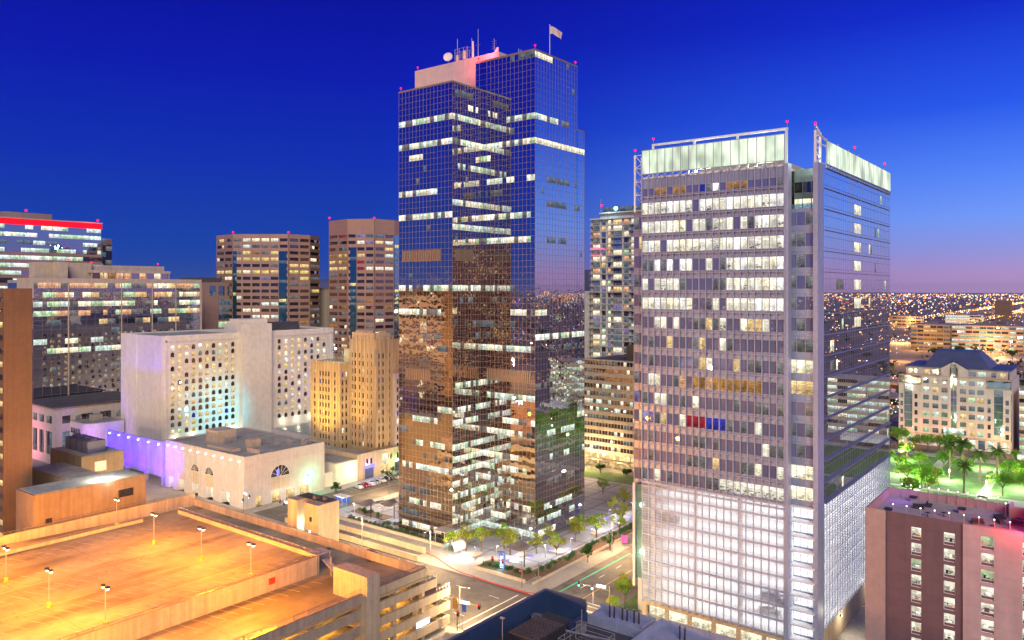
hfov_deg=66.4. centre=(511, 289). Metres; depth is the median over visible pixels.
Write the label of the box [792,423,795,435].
window
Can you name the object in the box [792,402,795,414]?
window
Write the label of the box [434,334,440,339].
lit window
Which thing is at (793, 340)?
window
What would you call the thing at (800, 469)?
window
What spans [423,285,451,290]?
lit window
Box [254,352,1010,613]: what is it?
cross street
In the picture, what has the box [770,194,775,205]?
window
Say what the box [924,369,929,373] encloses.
window
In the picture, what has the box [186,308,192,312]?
lit window
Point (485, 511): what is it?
lit window
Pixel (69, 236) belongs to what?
lit window
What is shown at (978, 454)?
palm tree
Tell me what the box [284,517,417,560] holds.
ramp wall
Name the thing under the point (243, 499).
traffic signal
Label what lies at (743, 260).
window
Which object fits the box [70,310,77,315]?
lit window
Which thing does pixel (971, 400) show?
window
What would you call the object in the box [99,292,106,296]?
lit window
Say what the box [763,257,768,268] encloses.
window
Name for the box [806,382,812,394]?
window
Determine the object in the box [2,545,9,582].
deck lamp
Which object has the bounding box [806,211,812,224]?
window
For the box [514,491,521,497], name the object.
lit window
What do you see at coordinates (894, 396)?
building
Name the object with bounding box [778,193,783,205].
window
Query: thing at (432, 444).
lit window
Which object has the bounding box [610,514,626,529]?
mesquite tree
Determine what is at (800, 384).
window
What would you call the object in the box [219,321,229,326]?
window
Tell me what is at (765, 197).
window
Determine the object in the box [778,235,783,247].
window
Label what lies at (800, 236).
window
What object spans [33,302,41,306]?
lit window
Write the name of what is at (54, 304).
lit window
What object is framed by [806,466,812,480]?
window
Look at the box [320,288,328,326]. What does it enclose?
tan block
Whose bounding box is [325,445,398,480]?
shop row
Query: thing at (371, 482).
parked pickup
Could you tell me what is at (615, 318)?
window
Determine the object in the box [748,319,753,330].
window
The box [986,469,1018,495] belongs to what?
park tree
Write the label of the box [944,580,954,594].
window
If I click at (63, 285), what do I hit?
lit window
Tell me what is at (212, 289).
window
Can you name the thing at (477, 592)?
road
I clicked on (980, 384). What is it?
window
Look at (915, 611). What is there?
window
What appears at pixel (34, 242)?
lit window
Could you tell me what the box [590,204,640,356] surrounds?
condo tower
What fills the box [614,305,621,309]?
window
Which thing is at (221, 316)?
window
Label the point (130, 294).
lit window
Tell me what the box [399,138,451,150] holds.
lit window
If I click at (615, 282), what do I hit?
window
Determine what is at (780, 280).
window
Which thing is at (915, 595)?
window
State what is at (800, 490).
window
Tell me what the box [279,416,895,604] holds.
yellow road marking
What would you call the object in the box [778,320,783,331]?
window
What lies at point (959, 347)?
avenue tree
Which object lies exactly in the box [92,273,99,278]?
penthouse window
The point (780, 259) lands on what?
window
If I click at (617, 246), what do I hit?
window
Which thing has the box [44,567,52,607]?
deck lamp
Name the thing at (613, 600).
broad tree
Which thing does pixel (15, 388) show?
brick slab tower
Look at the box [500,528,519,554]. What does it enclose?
mesquite tree
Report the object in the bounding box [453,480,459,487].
lit window
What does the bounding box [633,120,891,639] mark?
office tower
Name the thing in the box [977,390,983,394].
window
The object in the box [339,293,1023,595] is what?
ground
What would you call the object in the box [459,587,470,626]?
street lamp
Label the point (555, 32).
flagpole
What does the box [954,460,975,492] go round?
palm tree
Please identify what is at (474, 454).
lit window
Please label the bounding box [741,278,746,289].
window
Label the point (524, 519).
lit window
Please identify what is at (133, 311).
lit window
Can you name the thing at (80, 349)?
lit window
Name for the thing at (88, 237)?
lit window
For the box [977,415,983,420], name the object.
window
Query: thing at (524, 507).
lit window
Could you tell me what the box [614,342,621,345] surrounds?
window
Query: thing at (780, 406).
window
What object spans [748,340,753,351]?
window
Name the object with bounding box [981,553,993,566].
window
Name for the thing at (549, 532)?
mesquite tree
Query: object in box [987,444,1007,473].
palm tree
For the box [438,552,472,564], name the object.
plaza fence
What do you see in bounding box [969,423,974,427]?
window
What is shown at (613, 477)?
lawn strip
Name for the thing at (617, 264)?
window
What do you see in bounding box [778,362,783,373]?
window
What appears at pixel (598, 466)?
avenue tree
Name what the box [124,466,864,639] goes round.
pavement
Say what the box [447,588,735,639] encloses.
roof
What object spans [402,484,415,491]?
lit window
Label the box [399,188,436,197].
lit window
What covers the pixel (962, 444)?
palm tree
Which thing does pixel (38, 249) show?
lit window
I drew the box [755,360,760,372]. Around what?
window
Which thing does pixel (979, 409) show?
window
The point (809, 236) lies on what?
window
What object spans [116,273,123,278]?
penthouse window
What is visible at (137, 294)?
lit window
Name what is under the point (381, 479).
parked car
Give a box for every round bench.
[470,552,480,556]
[517,552,527,556]
[554,549,564,553]
[590,531,599,535]
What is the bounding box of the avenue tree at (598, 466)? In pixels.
[595,464,605,472]
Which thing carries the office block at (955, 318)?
on the ground at (903, 354)
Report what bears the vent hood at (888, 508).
on the brick hotel
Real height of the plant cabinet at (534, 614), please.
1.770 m
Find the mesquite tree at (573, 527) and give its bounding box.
[566,516,585,541]
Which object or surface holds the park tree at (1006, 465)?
on the park lawn at (1011, 491)
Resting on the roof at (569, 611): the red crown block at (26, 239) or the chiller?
the chiller
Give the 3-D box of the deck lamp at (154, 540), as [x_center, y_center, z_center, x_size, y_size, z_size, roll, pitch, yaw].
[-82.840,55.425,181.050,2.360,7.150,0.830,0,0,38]
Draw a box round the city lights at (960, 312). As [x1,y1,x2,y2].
[890,293,1023,413]
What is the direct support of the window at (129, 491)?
in the brick block at (80, 474)
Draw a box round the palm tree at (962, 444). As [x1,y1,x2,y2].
[951,437,974,476]
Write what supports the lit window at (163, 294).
in the mirrored office
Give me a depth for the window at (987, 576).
141.20 m
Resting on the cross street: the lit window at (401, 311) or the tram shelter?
the tram shelter
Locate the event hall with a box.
[165,426,324,509]
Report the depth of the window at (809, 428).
160.70 m
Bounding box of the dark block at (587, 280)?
[585,270,590,290]
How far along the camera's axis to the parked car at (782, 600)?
164.71 m
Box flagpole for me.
[549,25,561,53]
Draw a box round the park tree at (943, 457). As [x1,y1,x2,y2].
[932,450,955,468]
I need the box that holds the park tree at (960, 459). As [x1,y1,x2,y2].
[953,456,974,468]
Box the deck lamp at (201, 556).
[197,526,205,560]
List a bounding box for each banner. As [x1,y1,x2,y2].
[453,597,456,608]
[462,600,465,611]
[621,534,626,545]
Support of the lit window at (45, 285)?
in the mirrored office
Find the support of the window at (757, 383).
in the office tower at (762, 373)
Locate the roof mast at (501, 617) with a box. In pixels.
[500,616,504,639]
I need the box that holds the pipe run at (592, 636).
[566,630,611,639]
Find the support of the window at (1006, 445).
in the rose stone office
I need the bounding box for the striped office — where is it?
[1019,386,1023,450]
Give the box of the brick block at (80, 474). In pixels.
[16,433,145,531]
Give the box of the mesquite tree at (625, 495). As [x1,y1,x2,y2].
[616,486,632,506]
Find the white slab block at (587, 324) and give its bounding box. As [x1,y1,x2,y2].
[585,291,590,357]
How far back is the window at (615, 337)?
395.03 m
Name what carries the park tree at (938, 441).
on the ground at (903, 354)
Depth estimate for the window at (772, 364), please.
163.35 m
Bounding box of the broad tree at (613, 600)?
[606,595,619,605]
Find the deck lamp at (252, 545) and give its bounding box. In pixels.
[246,541,255,576]
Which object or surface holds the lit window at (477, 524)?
in the glass tower at (491, 291)
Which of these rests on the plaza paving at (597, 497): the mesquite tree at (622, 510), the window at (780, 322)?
the mesquite tree at (622, 510)
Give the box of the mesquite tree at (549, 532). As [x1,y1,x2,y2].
[542,524,558,544]
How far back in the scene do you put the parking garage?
162.54 m
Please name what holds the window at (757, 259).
in the office tower at (762, 373)
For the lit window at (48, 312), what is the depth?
371.60 m
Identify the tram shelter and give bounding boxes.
[333,493,350,505]
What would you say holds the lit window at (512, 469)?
in the glass tower at (491, 291)
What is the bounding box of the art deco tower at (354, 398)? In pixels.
[310,330,398,451]
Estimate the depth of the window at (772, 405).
163.23 m
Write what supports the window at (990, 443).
in the rose stone office
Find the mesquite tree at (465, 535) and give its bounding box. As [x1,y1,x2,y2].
[456,524,474,550]
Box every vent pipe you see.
[609,603,615,617]
[621,606,627,620]
[633,609,639,623]
[678,624,685,639]
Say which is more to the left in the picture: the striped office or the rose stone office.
the rose stone office
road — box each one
[339,529,423,555]
[339,540,528,630]
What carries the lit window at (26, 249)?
in the red crown block at (26, 239)
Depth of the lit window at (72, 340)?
379.06 m
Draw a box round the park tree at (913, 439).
[907,435,921,445]
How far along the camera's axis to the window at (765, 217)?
164.23 m
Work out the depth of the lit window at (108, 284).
393.39 m
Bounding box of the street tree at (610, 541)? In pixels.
[606,536,613,550]
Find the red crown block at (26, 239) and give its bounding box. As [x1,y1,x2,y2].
[0,209,111,287]
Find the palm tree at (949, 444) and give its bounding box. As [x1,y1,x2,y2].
[938,439,960,474]
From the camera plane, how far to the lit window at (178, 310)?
422.46 m
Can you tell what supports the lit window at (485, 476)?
in the glass tower at (491, 291)
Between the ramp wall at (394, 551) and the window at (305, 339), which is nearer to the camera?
the ramp wall at (394, 551)
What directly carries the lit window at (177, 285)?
in the mirrored office
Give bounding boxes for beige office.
[585,345,633,470]
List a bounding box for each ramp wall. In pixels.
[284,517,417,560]
[339,523,425,552]
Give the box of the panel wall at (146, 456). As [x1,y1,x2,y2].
[107,429,165,485]
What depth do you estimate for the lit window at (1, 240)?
462.63 m
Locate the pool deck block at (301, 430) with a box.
[271,422,310,438]
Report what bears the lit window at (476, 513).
in the glass tower at (491, 291)
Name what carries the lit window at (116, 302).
in the mirrored office
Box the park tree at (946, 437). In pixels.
[937,431,962,442]
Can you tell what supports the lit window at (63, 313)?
in the mirrored office
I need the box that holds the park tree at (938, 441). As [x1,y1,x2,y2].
[930,435,945,449]
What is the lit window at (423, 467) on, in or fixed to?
in the glass tower at (491, 291)
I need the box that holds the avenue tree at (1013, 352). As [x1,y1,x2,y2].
[1004,349,1018,360]
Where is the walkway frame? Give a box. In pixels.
[558,623,614,639]
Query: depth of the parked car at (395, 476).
313.69 m
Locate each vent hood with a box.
[884,507,892,510]
[909,495,917,501]
[957,506,965,513]
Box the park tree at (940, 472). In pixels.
[933,467,945,475]
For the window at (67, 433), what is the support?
in the white civic building at (52, 417)
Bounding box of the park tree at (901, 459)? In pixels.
[891,455,909,464]
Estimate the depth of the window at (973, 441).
369.29 m
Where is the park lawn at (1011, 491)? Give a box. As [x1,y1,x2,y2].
[878,453,1023,503]
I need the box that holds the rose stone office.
[898,349,1018,453]
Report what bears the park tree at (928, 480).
on the park lawn at (1011, 491)
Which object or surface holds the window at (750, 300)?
in the office tower at (762, 373)
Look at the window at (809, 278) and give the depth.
160.70 m
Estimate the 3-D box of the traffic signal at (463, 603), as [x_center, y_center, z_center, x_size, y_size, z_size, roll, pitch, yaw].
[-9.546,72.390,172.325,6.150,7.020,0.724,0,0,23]
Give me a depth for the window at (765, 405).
164.17 m
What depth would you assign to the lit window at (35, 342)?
367.40 m
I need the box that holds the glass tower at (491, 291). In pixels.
[398,44,584,542]
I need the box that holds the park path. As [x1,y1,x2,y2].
[883,448,1023,507]
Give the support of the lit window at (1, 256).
in the red crown block at (26, 239)
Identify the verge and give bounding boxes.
[618,594,640,612]
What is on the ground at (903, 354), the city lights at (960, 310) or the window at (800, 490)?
the city lights at (960, 310)
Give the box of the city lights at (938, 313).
[891,294,1022,411]
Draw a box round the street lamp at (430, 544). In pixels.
[423,531,430,562]
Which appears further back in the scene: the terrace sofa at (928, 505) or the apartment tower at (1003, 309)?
the apartment tower at (1003, 309)
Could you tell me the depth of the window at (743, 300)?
167.02 m
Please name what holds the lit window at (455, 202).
in the glass tower at (491, 291)
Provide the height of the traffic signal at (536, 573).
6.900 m
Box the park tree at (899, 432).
[890,426,910,446]
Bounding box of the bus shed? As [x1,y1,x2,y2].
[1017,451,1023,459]
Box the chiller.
[507,616,565,639]
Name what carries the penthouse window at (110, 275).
in the mirrored office
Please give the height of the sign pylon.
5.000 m
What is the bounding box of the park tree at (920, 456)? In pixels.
[912,450,930,466]
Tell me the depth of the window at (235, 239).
476.96 m
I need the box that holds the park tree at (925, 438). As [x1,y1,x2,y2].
[918,433,937,450]
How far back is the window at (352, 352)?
331.35 m
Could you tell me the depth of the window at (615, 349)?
394.89 m
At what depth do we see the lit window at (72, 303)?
379.43 m
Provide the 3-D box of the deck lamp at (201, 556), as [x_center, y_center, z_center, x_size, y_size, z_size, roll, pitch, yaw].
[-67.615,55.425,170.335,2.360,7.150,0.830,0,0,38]
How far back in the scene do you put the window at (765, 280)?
164.17 m
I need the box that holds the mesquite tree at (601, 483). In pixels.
[597,478,610,488]
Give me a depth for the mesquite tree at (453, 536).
226.54 m
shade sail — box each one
[357,499,383,517]
[379,499,398,518]
[506,540,541,566]
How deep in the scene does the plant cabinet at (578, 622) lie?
145.97 m
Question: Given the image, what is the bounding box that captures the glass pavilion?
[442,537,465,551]
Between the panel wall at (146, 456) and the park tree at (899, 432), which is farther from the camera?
the park tree at (899, 432)
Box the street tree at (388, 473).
[385,470,391,481]
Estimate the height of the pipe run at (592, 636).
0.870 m
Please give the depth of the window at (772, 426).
163.23 m
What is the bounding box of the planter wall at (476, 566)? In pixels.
[339,516,632,584]
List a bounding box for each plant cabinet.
[531,612,542,617]
[575,620,586,632]
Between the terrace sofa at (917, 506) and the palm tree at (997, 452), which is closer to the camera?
the terrace sofa at (917, 506)
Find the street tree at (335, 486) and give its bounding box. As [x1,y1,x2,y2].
[331,481,341,491]
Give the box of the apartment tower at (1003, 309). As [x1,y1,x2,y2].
[995,299,1012,318]
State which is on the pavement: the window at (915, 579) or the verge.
the verge
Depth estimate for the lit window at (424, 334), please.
240.21 m
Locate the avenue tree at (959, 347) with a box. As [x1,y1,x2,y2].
[954,345,964,349]
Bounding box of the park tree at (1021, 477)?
[1016,470,1023,485]
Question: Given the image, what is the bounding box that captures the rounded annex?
[70,413,123,445]
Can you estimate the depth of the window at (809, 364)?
160.70 m
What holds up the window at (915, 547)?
in the brick hotel
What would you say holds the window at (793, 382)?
in the office tower at (762, 373)
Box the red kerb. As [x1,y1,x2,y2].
[426,552,534,593]
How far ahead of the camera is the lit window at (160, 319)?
415.30 m
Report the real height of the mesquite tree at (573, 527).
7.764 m
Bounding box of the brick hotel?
[865,487,1023,639]
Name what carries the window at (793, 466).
in the office tower at (762, 373)
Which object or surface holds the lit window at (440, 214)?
in the glass tower at (491, 291)
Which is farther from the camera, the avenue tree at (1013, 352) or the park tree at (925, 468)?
the avenue tree at (1013, 352)
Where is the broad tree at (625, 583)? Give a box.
[613,573,637,604]
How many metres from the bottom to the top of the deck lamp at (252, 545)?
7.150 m
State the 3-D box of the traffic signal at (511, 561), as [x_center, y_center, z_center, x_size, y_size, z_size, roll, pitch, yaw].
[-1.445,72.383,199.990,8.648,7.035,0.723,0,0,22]
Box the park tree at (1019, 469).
[1012,461,1023,475]
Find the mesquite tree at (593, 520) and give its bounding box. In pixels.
[585,513,607,537]
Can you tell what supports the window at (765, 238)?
in the office tower at (762, 373)
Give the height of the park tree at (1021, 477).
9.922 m
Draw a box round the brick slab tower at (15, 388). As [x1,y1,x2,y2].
[0,288,31,535]
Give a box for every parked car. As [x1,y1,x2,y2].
[361,482,369,486]
[377,477,385,482]
[391,474,398,478]
[659,513,679,522]
[758,604,781,613]
[762,590,783,600]
[779,596,799,602]
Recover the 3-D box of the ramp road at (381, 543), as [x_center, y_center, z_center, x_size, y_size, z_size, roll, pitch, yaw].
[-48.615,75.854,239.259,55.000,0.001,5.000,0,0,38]
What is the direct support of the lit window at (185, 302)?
in the mirrored office
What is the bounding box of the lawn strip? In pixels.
[585,468,660,486]
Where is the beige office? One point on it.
(609, 410)
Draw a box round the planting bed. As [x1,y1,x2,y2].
[347,508,631,580]
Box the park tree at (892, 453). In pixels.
[889,450,895,460]
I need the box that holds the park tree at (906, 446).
[898,441,914,457]
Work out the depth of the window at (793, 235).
162.56 m
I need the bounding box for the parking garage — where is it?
[0,492,449,639]
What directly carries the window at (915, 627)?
in the brick hotel
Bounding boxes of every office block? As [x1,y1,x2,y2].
[890,315,923,326]
[910,322,952,349]
[945,314,983,323]
[951,323,1023,352]
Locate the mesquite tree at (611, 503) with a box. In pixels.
[606,496,618,511]
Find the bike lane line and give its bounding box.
[559,553,630,591]
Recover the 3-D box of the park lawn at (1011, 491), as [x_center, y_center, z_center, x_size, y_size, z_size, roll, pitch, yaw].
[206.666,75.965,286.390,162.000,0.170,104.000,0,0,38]
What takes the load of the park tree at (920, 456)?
on the park lawn at (1011, 491)
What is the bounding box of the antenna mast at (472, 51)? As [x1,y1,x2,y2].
[471,41,473,57]
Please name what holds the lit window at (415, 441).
in the glass tower at (491, 291)
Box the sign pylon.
[499,551,504,568]
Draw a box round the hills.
[320,279,328,287]
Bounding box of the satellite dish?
[443,53,451,62]
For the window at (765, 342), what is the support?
in the office tower at (762, 373)
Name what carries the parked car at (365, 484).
on the cross street
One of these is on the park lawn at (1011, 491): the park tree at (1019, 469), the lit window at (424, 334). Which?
the park tree at (1019, 469)
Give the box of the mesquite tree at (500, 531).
[493,522,515,548]
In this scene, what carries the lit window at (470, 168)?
in the glass tower at (491, 291)
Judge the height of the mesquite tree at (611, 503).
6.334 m
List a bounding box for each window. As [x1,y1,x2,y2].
[0,224,111,287]
[0,239,8,243]
[0,255,8,258]
[0,263,8,266]
[9,271,20,274]
[13,263,24,266]
[21,240,32,244]
[21,255,32,259]
[25,233,36,236]
[25,248,36,251]
[33,241,44,244]
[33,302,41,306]
[33,311,46,316]
[33,339,46,344]
[33,427,35,449]
[37,248,48,252]
[38,283,50,287]
[40,429,41,451]
[41,226,52,229]
[42,430,43,451]
[45,241,56,245]
[45,518,51,523]
[47,292,55,297]
[47,311,55,315]
[47,320,59,325]
[47,348,55,353]
[47,431,49,453]
[50,432,51,447]
[52,283,59,287]
[52,302,59,306]
[56,292,64,296]
[56,311,67,315]
[56,348,64,352]
[61,283,67,287]
[61,301,67,306]
[62,415,69,423]
[62,431,69,445]
[64,249,75,253]
[65,292,73,296]
[65,338,77,343]
[65,347,73,352]
[68,235,78,238]
[70,283,77,287]
[70,301,77,306]
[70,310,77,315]
[72,257,82,260]
[78,283,86,287]
[78,310,90,315]
[78,347,86,351]
[81,413,86,418]
[82,292,90,296]
[82,301,90,305]
[87,229,96,232]
[87,236,96,239]
[87,283,94,287]
[91,292,98,296]
[91,301,98,305]
[91,337,102,341]
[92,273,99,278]
[95,283,106,287]
[95,345,106,350]
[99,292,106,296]
[99,319,106,323]
[100,273,107,278]
[106,410,110,416]
[107,283,114,287]
[107,319,114,323]
[108,273,114,278]
[112,327,118,331]
[112,362,120,367]
[115,292,122,296]
[115,301,122,305]
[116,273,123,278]
[116,409,120,416]
[118,487,132,497]
[123,283,130,287]
[123,292,134,296]
[124,273,130,278]
[131,283,142,287]
[131,309,142,313]
[132,273,138,278]
[135,292,142,296]
[135,318,142,322]
[139,273,145,278]
[139,283,199,330]
[143,300,153,304]
[147,274,153,278]
[147,283,153,287]
[150,309,160,313]
[154,274,159,278]
[154,283,160,287]
[158,317,168,321]
[161,283,168,287]
[161,292,171,296]
[162,274,167,278]
[169,283,174,287]
[169,317,178,321]
[172,300,178,304]
[176,283,182,287]
[176,308,182,312]
[183,300,189,304]
[186,292,195,295]
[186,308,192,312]
[191,464,198,471]
[205,467,213,475]
[209,286,215,295]
[212,337,324,427]
[217,238,318,326]
[219,286,224,295]
[219,299,229,304]
[219,306,229,311]
[219,314,229,319]
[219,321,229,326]
[270,465,289,477]
[320,352,371,447]
[330,235,346,358]
[375,286,382,289]
[385,286,392,289]
[399,113,451,127]
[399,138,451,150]
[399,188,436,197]
[399,211,451,220]
[399,285,405,290]
[399,309,440,314]
[399,425,408,431]
[402,460,411,467]
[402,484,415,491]
[402,507,418,516]
[402,519,429,530]
[409,154,422,161]
[409,497,425,505]
[413,415,436,423]
[413,439,422,445]
[416,463,451,474]
[420,488,429,494]
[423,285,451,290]
[423,333,429,338]
[430,442,444,449]
[430,502,440,509]
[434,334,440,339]
[438,346,447,351]
[438,407,451,413]
[453,113,482,125]
[453,138,482,149]
[453,199,482,208]
[453,224,482,231]
[453,285,482,290]
[453,416,477,425]
[453,438,482,450]
[453,450,482,462]
[453,462,482,474]
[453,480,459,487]
[453,485,482,499]
[455,89,472,99]
[455,379,482,388]
[455,405,472,413]
[458,163,464,169]
[461,509,482,521]
[463,497,482,508]
[463,520,482,531]
[468,165,482,172]
[468,297,472,302]
[476,403,482,409]
[483,51,583,536]
[483,426,513,435]
[483,450,517,460]
[483,462,493,468]
[483,473,501,481]
[483,509,505,518]
[483,520,534,537]
[510,466,517,472]
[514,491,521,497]
[523,505,530,512]
[523,517,530,524]
[585,360,633,453]
[593,219,628,356]
[614,238,621,242]
[614,244,621,248]
[614,250,621,254]
[614,256,621,260]
[614,262,621,266]
[614,281,621,284]
[614,287,621,290]
[614,293,621,296]
[614,299,621,303]
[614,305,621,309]
[614,311,621,315]
[614,317,621,321]
[614,323,621,327]
[614,329,621,333]
[614,335,621,339]
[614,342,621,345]
[614,348,621,351]
[634,177,887,500]
[741,237,746,248]
[741,257,746,269]
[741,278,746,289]
[741,298,746,310]
[741,319,746,330]
[748,216,753,227]
[748,237,753,248]
[748,257,753,268]
[748,278,753,289]
[748,298,753,310]
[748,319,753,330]
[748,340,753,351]
[748,360,753,371]
[755,195,760,206]
[755,216,760,227]
[755,236,760,248]
[755,257,760,268]
[755,278,760,289]
[755,298,760,310]
[755,319,760,330]
[755,340,760,351]
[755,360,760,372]
[755,381,760,393]
[763,194,768,206]
[763,215,768,227]
[763,236,768,247]
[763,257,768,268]
[763,278,768,289]
[763,299,768,310]
[763,319,768,331]
[763,340,768,352]
[763,361,768,372]
[763,382,768,393]
[763,403,768,414]
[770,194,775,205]
[770,215,775,226]
[770,236,775,247]
[770,257,775,268]
[770,278,775,289]
[770,299,775,310]
[770,320,775,331]
[770,340,775,352]
[770,361,775,373]
[770,382,775,394]
[770,403,775,415]
[770,424,775,436]
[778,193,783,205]
[778,214,783,226]
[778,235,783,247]
[778,256,783,268]
[778,278,783,289]
[778,299,783,310]
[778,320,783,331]
[778,341,783,352]
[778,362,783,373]
[778,383,783,395]
[778,404,783,416]
[778,425,783,437]
[792,212,795,225]
[792,233,795,246]
[792,255,795,267]
[792,276,795,288]
[792,297,795,309]
[792,318,795,330]
[792,339,795,351]
[792,360,795,372]
[792,381,795,393]
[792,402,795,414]
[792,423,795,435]
[792,444,795,456]
[792,465,795,477]
[792,486,795,498]
[797,212,804,224]
[797,233,804,245]
[797,254,804,267]
[797,275,804,288]
[797,297,804,309]
[797,318,804,330]
[797,339,804,351]
[797,360,804,372]
[797,381,804,394]
[797,402,804,415]
[797,423,804,436]
[797,444,804,457]
[797,465,804,478]
[797,486,804,500]
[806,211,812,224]
[806,233,812,245]
[806,254,812,266]
[806,275,812,288]
[806,297,812,309]
[806,318,812,330]
[806,339,812,352]
[806,360,812,373]
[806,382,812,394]
[806,403,812,416]
[806,424,812,437]
[806,445,812,458]
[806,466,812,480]
[806,488,812,501]
[890,385,898,388]
[890,399,898,405]
[911,526,920,539]
[911,542,920,555]
[911,558,920,571]
[911,574,920,587]
[911,590,920,603]
[911,605,920,619]
[911,621,920,635]
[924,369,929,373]
[932,379,937,383]
[932,387,937,391]
[942,396,947,400]
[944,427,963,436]
[944,532,954,545]
[944,548,954,562]
[944,564,954,578]
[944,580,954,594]
[944,597,954,610]
[944,613,954,627]
[944,629,954,639]
[952,326,978,349]
[960,389,965,393]
[960,414,965,418]
[968,439,975,448]
[969,398,974,402]
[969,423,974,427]
[977,382,983,386]
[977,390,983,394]
[977,398,983,403]
[977,407,983,411]
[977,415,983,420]
[977,424,983,428]
[977,432,983,436]
[978,372,985,376]
[978,440,984,449]
[981,536,993,550]
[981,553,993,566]
[981,569,993,583]
[981,586,993,600]
[981,602,993,617]
[981,619,993,633]
[981,636,993,639]
[988,441,993,450]
[1004,443,1008,452]
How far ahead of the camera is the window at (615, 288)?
394.89 m
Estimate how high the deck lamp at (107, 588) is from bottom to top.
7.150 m
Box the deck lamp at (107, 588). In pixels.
[100,584,109,625]
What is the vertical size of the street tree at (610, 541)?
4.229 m
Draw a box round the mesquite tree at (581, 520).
[570,514,587,533]
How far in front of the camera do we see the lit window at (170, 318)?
419.79 m
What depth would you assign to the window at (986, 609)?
141.20 m
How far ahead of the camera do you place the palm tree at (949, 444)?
318.71 m
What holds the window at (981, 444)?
in the rose stone office
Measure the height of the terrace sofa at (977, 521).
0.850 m
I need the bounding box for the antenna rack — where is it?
[455,46,470,60]
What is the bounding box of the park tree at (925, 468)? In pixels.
[909,461,939,487]
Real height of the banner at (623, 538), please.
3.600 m
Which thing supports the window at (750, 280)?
in the office tower at (762, 373)
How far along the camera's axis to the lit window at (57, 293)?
374.74 m
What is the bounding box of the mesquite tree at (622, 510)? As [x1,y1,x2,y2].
[612,501,629,522]
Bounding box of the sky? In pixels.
[0,0,1023,292]
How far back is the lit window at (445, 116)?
240.48 m
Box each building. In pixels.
[32,391,120,463]
[121,318,332,440]
[325,453,357,486]
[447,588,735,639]
[890,376,898,388]
[890,388,898,409]
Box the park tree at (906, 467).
[894,462,914,476]
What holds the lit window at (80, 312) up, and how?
in the mirrored office
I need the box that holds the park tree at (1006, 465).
[998,459,1019,472]
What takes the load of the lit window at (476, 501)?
in the glass tower at (491, 291)
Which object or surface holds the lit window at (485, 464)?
in the glass tower at (491, 291)
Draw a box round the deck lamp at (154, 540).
[150,512,157,544]
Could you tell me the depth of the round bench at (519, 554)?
221.99 m
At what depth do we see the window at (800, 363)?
161.74 m
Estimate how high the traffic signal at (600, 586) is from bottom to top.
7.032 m
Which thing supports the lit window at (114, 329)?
in the mirrored office
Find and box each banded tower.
[216,231,319,326]
[329,217,398,358]
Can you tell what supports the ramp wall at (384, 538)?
on the pavement
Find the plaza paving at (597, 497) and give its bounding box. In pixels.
[344,477,660,567]
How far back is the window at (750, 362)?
166.15 m
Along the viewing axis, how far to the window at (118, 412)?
359.24 m
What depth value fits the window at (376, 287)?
469.80 m
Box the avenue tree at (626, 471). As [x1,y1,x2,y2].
[622,468,631,474]
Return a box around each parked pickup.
[353,483,363,488]
[365,480,375,485]
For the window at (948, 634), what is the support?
in the brick hotel
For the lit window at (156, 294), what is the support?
in the mirrored office
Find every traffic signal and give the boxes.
[242,492,250,511]
[456,600,479,630]
[491,556,521,587]
[535,562,538,589]
[578,580,609,602]
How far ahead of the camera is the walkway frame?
141.84 m
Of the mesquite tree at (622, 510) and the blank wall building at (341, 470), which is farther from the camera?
the blank wall building at (341, 470)
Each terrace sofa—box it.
[913,503,923,508]
[925,501,932,507]
[971,518,984,524]
[993,514,1006,519]
[996,517,1005,524]
[1011,519,1023,525]
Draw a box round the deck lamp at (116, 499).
[113,497,119,524]
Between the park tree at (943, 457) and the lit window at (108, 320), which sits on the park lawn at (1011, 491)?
the park tree at (943, 457)
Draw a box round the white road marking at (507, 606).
[347,480,621,628]
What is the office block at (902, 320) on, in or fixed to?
on the ground at (903, 354)
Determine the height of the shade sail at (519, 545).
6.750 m
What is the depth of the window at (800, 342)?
161.74 m
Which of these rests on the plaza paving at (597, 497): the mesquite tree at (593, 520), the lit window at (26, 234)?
the mesquite tree at (593, 520)
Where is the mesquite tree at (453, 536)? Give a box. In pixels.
[442,531,458,550]
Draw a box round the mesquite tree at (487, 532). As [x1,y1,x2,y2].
[468,526,491,550]
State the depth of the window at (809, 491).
160.70 m
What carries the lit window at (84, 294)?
in the mirrored office
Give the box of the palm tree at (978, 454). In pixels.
[968,448,992,484]
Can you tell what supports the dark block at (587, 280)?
on the ground at (903, 354)
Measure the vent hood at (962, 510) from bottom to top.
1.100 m
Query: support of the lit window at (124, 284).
in the mirrored office
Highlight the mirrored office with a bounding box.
[8,259,201,398]
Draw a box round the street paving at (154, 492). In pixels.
[32,458,287,525]
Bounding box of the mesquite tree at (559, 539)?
[546,535,565,554]
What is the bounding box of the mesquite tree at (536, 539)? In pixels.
[527,532,544,553]
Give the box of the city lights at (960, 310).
[894,294,1023,407]
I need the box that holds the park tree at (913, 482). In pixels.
[900,476,923,489]
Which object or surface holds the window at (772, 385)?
in the office tower at (762, 373)
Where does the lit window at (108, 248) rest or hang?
in the red crown block at (26, 239)
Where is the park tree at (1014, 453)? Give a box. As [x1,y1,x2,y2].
[1010,449,1021,459]
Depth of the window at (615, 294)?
394.89 m
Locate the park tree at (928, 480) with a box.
[915,471,938,491]
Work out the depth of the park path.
300.68 m
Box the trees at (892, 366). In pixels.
[890,300,1023,398]
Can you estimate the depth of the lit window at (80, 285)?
382.78 m
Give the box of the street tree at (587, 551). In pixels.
[582,546,592,562]

